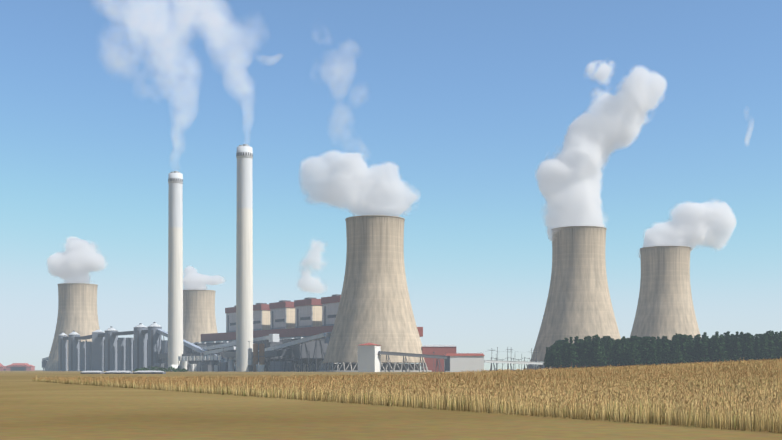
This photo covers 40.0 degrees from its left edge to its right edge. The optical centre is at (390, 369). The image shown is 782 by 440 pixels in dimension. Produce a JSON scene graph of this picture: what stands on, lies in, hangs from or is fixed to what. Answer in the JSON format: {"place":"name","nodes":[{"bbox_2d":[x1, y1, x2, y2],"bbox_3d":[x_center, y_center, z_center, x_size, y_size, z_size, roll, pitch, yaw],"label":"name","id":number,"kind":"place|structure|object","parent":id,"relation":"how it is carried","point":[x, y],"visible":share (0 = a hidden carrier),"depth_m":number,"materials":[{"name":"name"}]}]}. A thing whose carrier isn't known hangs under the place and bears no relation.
{"place":"outdoors","nodes":[
{"label":"outdoors","id":0,"kind":"place"},
{"bbox_2d":[0,370,781,439],"bbox_3d":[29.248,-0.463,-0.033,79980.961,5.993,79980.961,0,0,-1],"label":"ground","id":1,"kind":"structure","parent":0,"point":[30,409],"depth_m":46.01,"materials":[{"name":"brown soil"}]},
{"bbox_2d":[44,283,99,370],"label":"cooling tower","id":2,"kind":"structure","parent":1,"relation":"on","point":[77,308],"depth_m":1813.95,"materials":[{"name":"concrete"}]},
{"bbox_2d":[58,322,167,370],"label":"silos","id":3,"kind":"object","parent":1,"relation":"on","point":[108,349],"visible":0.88,"depth_m":1684.62,"materials":[{"name":"metal"}]},
{"bbox_2d":[42,329,235,370],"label":"coal conveyors","id":4,"kind":"object","parent":1,"relation":"on","point":[185,343],"visible":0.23,"depth_m":1523.33,"materials":[{"name":"metal"}]},
{"bbox_2d":[134,366,187,371],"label":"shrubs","id":5,"kind":"object","parent":1,"relation":"on","point":[155,368],"visible":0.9,"depth_m":1047.18,"materials":[{"name":"green plant"}]},
{"bbox_2d":[168,171,182,367],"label":"stack","id":6,"kind":"object","parent":1,"relation":"on","point":[175,268],"visible":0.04,"depth_m":1475.67,"materials":[{"name":"concrete"}]},
{"bbox_2d":[183,289,217,342],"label":"cooling tower","id":7,"kind":"structure","parent":1,"relation":"on","point":[199,318],"depth_m":2013.53,"materials":[{"name":"concrete"}]},
{"bbox_2d":[150,337,327,371],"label":"industrial buildings","id":8,"kind":"structure","parent":1,"relation":"on","point":[276,365],"depth_m":1316.88,"materials":[{"name":"metal"}]},
{"bbox_2d":[236,144,252,371],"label":"stack","id":9,"kind":"object","parent":1,"relation":"on","point":[244,272],"visible":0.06,"depth_m":1302.53,"materials":[{"name":"concrete"}]},
{"bbox_2d":[248,341,264,371],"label":"silos","id":10,"kind":"object","parent":1,"relation":"on","point":[261,354],"visible":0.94,"depth_m":1243.73,"materials":[{"name":"white paint"}]},
{"bbox_2d":[0,327,543,373],"bbox_3d":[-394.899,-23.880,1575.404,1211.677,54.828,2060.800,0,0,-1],"label":"low buildings","id":11,"kind":"structure","parent":1,"relation":"on","point":[444,358],"depth_m":1041.13,"materials":[{"name":"white paint"}]},
{"bbox_2d":[201,294,344,371],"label":"boiler house","id":12,"kind":"structure","parent":1,"relation":"on","point":[304,317],"depth_m":1478.90,"materials":[{"name":"metal"}]},
{"bbox_2d":[192,332,355,371],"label":"coal feeder galleries","id":13,"kind":"object","parent":1,"relation":"on","point":[273,338],"visible":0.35,"depth_m":1307.73,"materials":[{"name":"grey metal"}]},
{"bbox_2d":[127,347,542,371],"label":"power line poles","id":14,"kind":"object","parent":1,"relation":"on","point":[531,352],"visible":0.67,"depth_m":1203.48,"materials":[{"name":"grey metal"}]},
{"bbox_2d":[316,215,431,371],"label":"cooling tower","id":15,"kind":"structure","parent":1,"relation":"on","point":[375,307],"depth_m":1167.08,"materials":[{"name":"concrete"}]},
{"bbox_2d":[544,352,550,367],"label":"pine tree","id":16,"kind":"object","parent":1,"relation":"on","point":[546,365],"visible":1,"depth_m":877.94,"materials":[{"name":"green plant"}]},
{"bbox_2d":[548,345,555,367],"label":"pine tree","id":17,"kind":"object","parent":1,"relation":"on","point":[551,358],"visible":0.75,"depth_m":882.14,"materials":[{"name":"green plant"}]},
{"bbox_2d":[553,345,562,368],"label":"pine tree","id":18,"kind":"object","parent":1,"relation":"on","point":[558,360],"visible":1,"depth_m":870.51,"materials":[{"name":"green plant"}]},
{"bbox_2d":[554,340,562,367],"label":"pine tree","id":19,"kind":"object","parent":1,"relation":"on","point":[557,342],"visible":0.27,"depth_m":900.57,"materials":[{"name":"green plant"}]},
{"bbox_2d":[561,343,569,368],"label":"pine tree","id":20,"kind":"object","parent":1,"relation":"on","point":[564,357],"visible":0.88,"depth_m":876.53,"materials":[{"name":"green plant"}]},
{"bbox_2d":[565,337,578,366],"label":"pine tree","id":21,"kind":"object","parent":1,"relation":"on","point":[571,355],"visible":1,"depth_m":869.89,"materials":[{"name":"green plant"}]},
{"bbox_2d":[525,226,620,369],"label":"cooling tower","id":22,"kind":"structure","parent":1,"relation":"on","point":[579,304],"depth_m":1274.55,"materials":[{"name":"concrete"}]},
{"bbox_2d":[573,336,582,367],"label":"pine tree","id":23,"kind":"object","parent":1,"relation":"on","point":[577,348],"visible":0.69,"depth_m":879.24,"materials":[{"name":"green plant"}]},
{"bbox_2d":[579,336,591,367],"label":"pine tree","id":24,"kind":"object","parent":1,"relation":"on","point":[584,353],"visible":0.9,"depth_m":876.13,"materials":[{"name":"green plant"}]},
{"bbox_2d":[588,336,595,366],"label":"pine tree","id":25,"kind":"object","parent":1,"relation":"on","point":[592,349],"visible":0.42,"depth_m":874.89,"materials":[{"name":"green plant"}]},
{"bbox_2d":[589,336,603,367],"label":"pine tree","id":26,"kind":"object","parent":1,"relation":"on","point":[596,356],"visible":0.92,"depth_m":871.25,"materials":[{"name":"green plant"}]},
{"bbox_2d":[598,341,606,365],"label":"pine tree","id":27,"kind":"object","parent":1,"relation":"on","point":[604,357],"visible":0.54,"depth_m":872.64,"materials":[{"name":"green plant"}]},
{"bbox_2d":[602,338,606,354],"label":"pine tree","id":28,"kind":"object","parent":1,"relation":"on","point":[603,339],"visible":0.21,"depth_m":905.28,"materials":[{"name":"green plant"}]},
{"bbox_2d":[599,336,612,366],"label":"pine tree","id":29,"kind":"object","parent":1,"relation":"on","point":[605,337],"visible":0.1,"depth_m":945.69,"materials":[{"name":"green plant"}]},
{"bbox_2d":[604,336,613,365],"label":"pine tree","id":30,"kind":"object","parent":1,"relation":"on","point":[609,355],"visible":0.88,"depth_m":879.16,"materials":[{"name":"green plant"}]},
{"bbox_2d":[611,340,616,364],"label":"pine tree","id":31,"kind":"object","parent":1,"relation":"on","point":[614,351],"visible":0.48,"depth_m":886.09,"materials":[{"name":"green plant"}]},
{"bbox_2d":[611,339,623,366],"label":"pine tree","id":32,"kind":"object","parent":1,"relation":"on","point":[616,350],"visible":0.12,"depth_m":903.93,"materials":[{"name":"green plant"}]},
{"bbox_2d":[612,339,624,365],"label":"pine tree","id":33,"kind":"object","parent":1,"relation":"on","point":[618,358],"visible":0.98,"depth_m":877.47,"materials":[{"name":"green plant"}]},
{"bbox_2d":[621,336,628,365],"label":"pine tree","id":34,"kind":"object","parent":1,"relation":"on","point":[623,345],"visible":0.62,"depth_m":882.23,"materials":[{"name":"green plant"}]},
{"bbox_2d":[625,341,641,365],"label":"pine tree","id":35,"kind":"object","parent":1,"relation":"on","point":[634,353],"visible":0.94,"depth_m":869.41,"materials":[{"name":"green plant"}]},
{"bbox_2d":[628,335,640,358],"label":"pine tree","id":36,"kind":"object","parent":1,"relation":"on","point":[634,338],"visible":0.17,"depth_m":897.88,"materials":[{"name":"green plant"}]},
{"bbox_2d":[638,336,657,365],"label":"pine tree","id":37,"kind":"object","parent":1,"relation":"on","point":[645,350],"visible":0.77,"depth_m":872.82,"materials":[{"name":"green plant"}]},
{"bbox_2d":[647,336,657,364],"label":"pine tree","id":38,"kind":"object","parent":1,"relation":"on","point":[654,356],"visible":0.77,"depth_m":871.94,"materials":[{"name":"green plant"}]},
{"bbox_2d":[655,342,664,365],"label":"pine tree","id":39,"kind":"object","parent":1,"relation":"on","point":[659,355],"visible":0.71,"depth_m":878.23,"materials":[{"name":"green plant"}]},
{"bbox_2d":[630,246,700,340],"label":"cooling tower","id":40,"kind":"structure","parent":1,"relation":"on","point":[665,306],"depth_m":1405.66,"materials":[{"name":"concrete"}]},
{"bbox_2d":[661,336,671,363],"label":"pine tree","id":41,"kind":"object","parent":1,"relation":"on","point":[666,351],"visible":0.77,"depth_m":880.59,"materials":[{"name":"green plant"}]},
{"bbox_2d":[666,341,673,364],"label":"pine tree","id":42,"kind":"object","parent":1,"relation":"on","point":[670,343],"visible":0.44,"depth_m":883.12,"materials":[{"name":"green plant"}]},
{"bbox_2d":[672,335,675,363],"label":"pine tree","id":43,"kind":"object","parent":1,"relation":"on","point":[673,340],"visible":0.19,"depth_m":901.49,"materials":[{"name":"green plant"}]},
{"bbox_2d":[672,333,683,363],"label":"pine tree","id":44,"kind":"object","parent":1,"relation":"on","point":[676,353],"visible":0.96,"depth_m":872.20,"materials":[{"name":"green plant"}]},
{"bbox_2d":[671,335,693,364],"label":"pine tree","id":45,"kind":"object","parent":1,"relation":"on","point":[685,352],"visible":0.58,"depth_m":880.78,"materials":[{"name":"green plant"}]},
{"bbox_2d":[689,334,693,352],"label":"pine tree","id":46,"kind":"object","parent":1,"relation":"on","point":[690,338],"visible":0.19,"depth_m":898.56,"materials":[{"name":"green plant"}]},
{"bbox_2d":[690,334,701,363],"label":"pine tree","id":47,"kind":"object","parent":1,"relation":"on","point":[696,351],"visible":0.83,"depth_m":881.14,"materials":[{"name":"green plant"}]},
{"bbox_2d":[698,332,710,362],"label":"pine tree","id":48,"kind":"object","parent":1,"relation":"on","point":[704,355],"visible":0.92,"depth_m":875.71,"materials":[{"name":"green plant"}]},
{"bbox_2d":[706,338,713,362],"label":"pine tree","id":49,"kind":"object","parent":1,"relation":"on","point":[710,350],"visible":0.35,"depth_m":878.04,"materials":[{"name":"green plant"}]},
{"bbox_2d":[710,331,724,362],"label":"pine tree","id":50,"kind":"object","parent":1,"relation":"on","point":[715,351],"visible":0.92,"depth_m":873.73,"materials":[{"name":"green plant"}]},
{"bbox_2d":[717,336,728,361],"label":"pine tree","id":51,"kind":"object","parent":1,"relation":"on","point":[722,348],"visible":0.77,"depth_m":872.64,"materials":[{"name":"green plant"}]},
{"bbox_2d":[724,331,734,361],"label":"pine tree","id":52,"kind":"object","parent":1,"relation":"on","point":[728,345],"visible":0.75,"depth_m":888.56,"materials":[{"name":"green plant"}]},
{"bbox_2d":[731,331,741,361],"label":"pine tree","id":53,"kind":"object","parent":1,"relation":"on","point":[736,353],"visible":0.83,"depth_m":884.71,"materials":[{"name":"green plant"}]},
{"bbox_2d":[737,333,752,360],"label":"pine tree","id":54,"kind":"object","parent":1,"relation":"on","point":[743,345],"visible":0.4,"depth_m":886.16,"materials":[{"name":"green plant"}]},
{"bbox_2d":[743,333,756,361],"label":"pine tree","id":55,"kind":"object","parent":1,"relation":"on","point":[751,354],"visible":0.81,"depth_m":882.53,"materials":[{"name":"green plant"}]},
{"bbox_2d":[753,337,760,361],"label":"pine tree","id":56,"kind":"object","parent":1,"relation":"on","point":[757,351],"visible":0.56,"depth_m":888.99,"materials":[{"name":"green plant"}]},
{"bbox_2d":[758,333,769,360],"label":"pine tree","id":57,"kind":"object","parent":1,"relation":"on","point":[764,353],"visible":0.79,"depth_m":880.10,"materials":[{"name":"green plant"}]},
{"bbox_2d":[761,333,775,359],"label":"pine tree","id":58,"kind":"object","parent":1,"relation":"on","point":[771,349],"visible":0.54,"depth_m":882.01,"materials":[{"name":"green plant"}]},
{"bbox_2d":[759,330,780,349],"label":"pine tree","id":59,"kind":"object","parent":1,"relation":"on","point":[772,332],"visible":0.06,"depth_m":900.31,"materials":[{"name":"green plant"}]},
{"bbox_2d":[773,333,781,358],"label":"pine tree","id":60,"kind":"object","parent":1,"relation":"on","point":[777,351],"visible":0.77,"depth_m":883.25,"materials":[{"name":"green plant"}]},
{"bbox_2d":[778,334,781,345],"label":"pine tree","id":61,"kind":"object","parent":1,"relation":"on","point":[779,336],"visible":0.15,"depth_m":905.49,"materials":[{"name":"green plant"}]},
{"bbox_2d":[0,0,781,369],"label":"sky","id":62,"kind":"structure","parent":0,"point":[489,127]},
{"bbox_2d":[32,357,781,433],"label":"wheat field","id":63,"kind":"structure","parent":0,"point":[742,395],"depth_m":74.74,"materials":[{"name":"beige plant"}]}
]}

